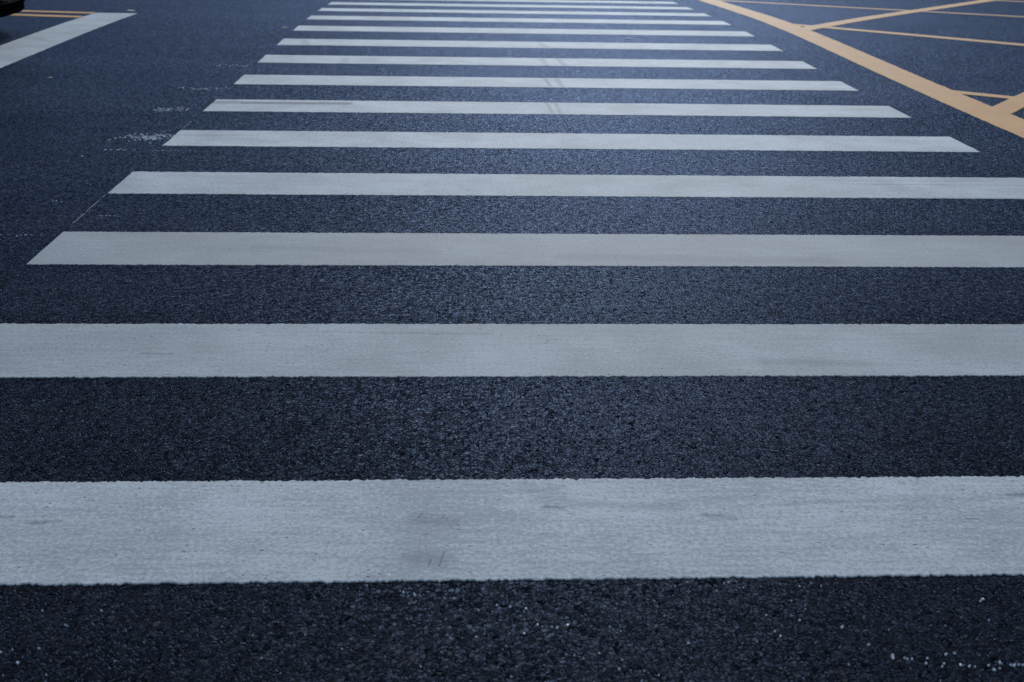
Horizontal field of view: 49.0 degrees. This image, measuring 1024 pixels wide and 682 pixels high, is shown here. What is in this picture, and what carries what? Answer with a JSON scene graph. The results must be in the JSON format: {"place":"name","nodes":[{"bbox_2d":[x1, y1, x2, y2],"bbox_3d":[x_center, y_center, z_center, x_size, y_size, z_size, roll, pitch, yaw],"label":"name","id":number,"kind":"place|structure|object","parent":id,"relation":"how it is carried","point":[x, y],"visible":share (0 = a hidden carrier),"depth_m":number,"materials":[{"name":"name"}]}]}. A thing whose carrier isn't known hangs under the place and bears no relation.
{"place":"outdoors","nodes":[
{"label":"outdoors","id":0,"kind":"place"},
{"bbox_2d":[0,0,1023,681],"bbox_3d":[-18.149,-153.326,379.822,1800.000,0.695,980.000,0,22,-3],"label":"road","id":1,"kind":"structure","parent":0,"point":[70,108],"depth_m":3.67,"materials":[{"name":"black asphalt"}]},
{"bbox_2d":[0,0,24,17],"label":"car","id":2,"kind":"object","parent":1,"relation":"on","point":[9,7],"visible":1,"depth_m":9.59,"materials":[{"name":"black paint"}]},
{"bbox_2d":[12,14,81,17],"bbox_3d":[-5.121,-3.312,11.401,1.668,0.012,0.165,4,22,7],"label":"line","id":3,"kind":"object","parent":1,"relation":"on","point":[46,15],"visible":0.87,"depth_m":11.32,"materials":[{"name":"yellow paint"}]},
{"bbox_2d":[20,10,95,13],"bbox_3d":[-5.138,-3.458,11.778,1.657,0.014,0.157,4,22,6],"label":"line","id":4,"kind":"object","parent":1,"relation":"on","point":[56,11],"visible":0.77,"depth_m":11.71,"materials":[{"name":"yellow paint"}]},
{"bbox_2d":[0,13,136,67],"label":"stop line","id":5,"kind":"object","parent":1,"relation":"on","point":[22,48],"visible":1,"depth_m":9.83,"materials":[{"name":"white paint"}]},
{"bbox_2d":[108,133,173,142],"bbox_3d":[-1.987,-1.109,6.097,0.288,0.005,0.298,6,23,11],"label":"paint residue","id":6,"kind":"object","parent":1,"relation":"on","point":[146,138],"visible":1,"depth_m":6.08},
{"bbox_2d":[154,106,189,111],"bbox_3d":[-2.076,-1.413,6.853,0.214,0.004,0.154,-9,24,-23],"label":"paint residue","id":7,"kind":"object","parent":1,"relation":"on","point":[171,108],"visible":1,"depth_m":6.86},
{"bbox_2d":[327,2,693,9],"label":"crosswalk stripe","id":8,"kind":"object","parent":1,"relation":"on","point":[499,5],"visible":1,"depth_m":13.58,"materials":[{"name":"white paint"}]},
{"bbox_2d":[0,476,1023,585],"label":"crosswalk stripe","id":9,"kind":"object","parent":1,"relation":"on","point":[118,533],"visible":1,"depth_m":2.44,"materials":[{"name":"white paint"}]},
{"bbox_2d":[0,323,1023,378],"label":"crosswalk stripe","id":10,"kind":"object","parent":1,"relation":"on","point":[114,350],"visible":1,"depth_m":3.37,"materials":[{"name":"white paint"}]},
{"bbox_2d":[318,8,710,16],"bbox_3d":[0.037,-3.705,12.672,4.404,0.017,0.426,0,22,-3],"label":"crosswalk stripe","id":11,"kind":"object","parent":1,"relation":"on","point":[509,12],"visible":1,"depth_m":12.65,"materials":[{"name":"white paint"}]},
{"bbox_2d":[307,15,729,24],"bbox_3d":[0.081,-3.349,11.743,4.402,0.012,0.430,0,22,-3],"label":"crosswalk stripe","id":12,"kind":"object","parent":1,"relation":"on","point":[458,19],"visible":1,"depth_m":11.72,"materials":[{"name":"white paint"}]},
{"bbox_2d":[293,26,754,36],"bbox_3d":[0.128,-2.979,10.811,4.403,0.008,0.427,0,22,-3],"label":"crosswalk stripe","id":13,"kind":"object","parent":1,"relation":"on","point":[522,31],"visible":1,"depth_m":10.79,"materials":[{"name":"white paint"}]},
{"bbox_2d":[26,231,1023,267],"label":"crosswalk stripe","id":14,"kind":"object","parent":1,"relation":"on","point":[409,249],"visible":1,"depth_m":4.30,"materials":[{"name":"white paint"}]},
{"bbox_2d":[277,39,781,50],"bbox_3d":[0.171,-2.602,9.883,4.401,0.006,0.426,0,22,-3],"label":"crosswalk stripe","id":15,"kind":"object","parent":1,"relation":"on","point":[521,44],"visible":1,"depth_m":9.87,"materials":[{"name":"white paint"}]},
{"bbox_2d":[258,55,815,68],"bbox_3d":[0.216,-2.223,8.960,4.400,0.006,0.428,0,22,-3],"label":"crosswalk stripe","id":16,"kind":"object","parent":1,"relation":"on","point":[410,60],"visible":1,"depth_m":8.94,"materials":[{"name":"white paint"}]},
{"bbox_2d":[234,75,857,90],"bbox_3d":[0.257,-1.846,8.038,4.400,0.006,0.427,0,22,-3],"label":"crosswalk stripe","id":17,"kind":"object","parent":1,"relation":"on","point":[533,82],"visible":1,"depth_m":8.02,"materials":[{"name":"white paint"}]},
{"bbox_2d":[427,0,676,3],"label":"crosswalk stripe","id":18,"kind":"object","parent":1,"relation":"on","point":[582,1],"visible":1,"depth_m":14.52,"materials":[{"name":"white paint"}]},
{"bbox_2d":[204,99,911,117],"bbox_3d":[0.305,-1.468,7.104,4.395,0.008,0.428,0,22,-3],"label":"crosswalk stripe","id":19,"kind":"object","parent":1,"relation":"on","point":[426,107],"visible":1,"depth_m":7.09,"materials":[{"name":"white paint"}]},
{"bbox_2d":[107,171,1023,198],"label":"crosswalk stripe","id":20,"kind":"object","parent":1,"relation":"on","point":[356,184],"visible":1,"depth_m":5.24,"materials":[{"name":"white paint"}]},
{"bbox_2d":[162,130,978,152],"bbox_3d":[0.347,-1.098,6.182,4.410,0.008,0.428,0,22,-3],"label":"crosswalk stripe","id":21,"kind":"object","parent":1,"relation":"on","point":[358,139],"visible":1,"depth_m":6.17,"materials":[{"name":"white paint"}]},
{"bbox_2d":[700,0,1023,137],"bbox_3d":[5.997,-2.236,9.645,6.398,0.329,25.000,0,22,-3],"label":"box junction marking","id":22,"kind":"object","parent":1,"relation":"on","point":[1000,115],"visible":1,"depth_m":9.28,"materials":[{"name":"yellow paint"}]}
]}

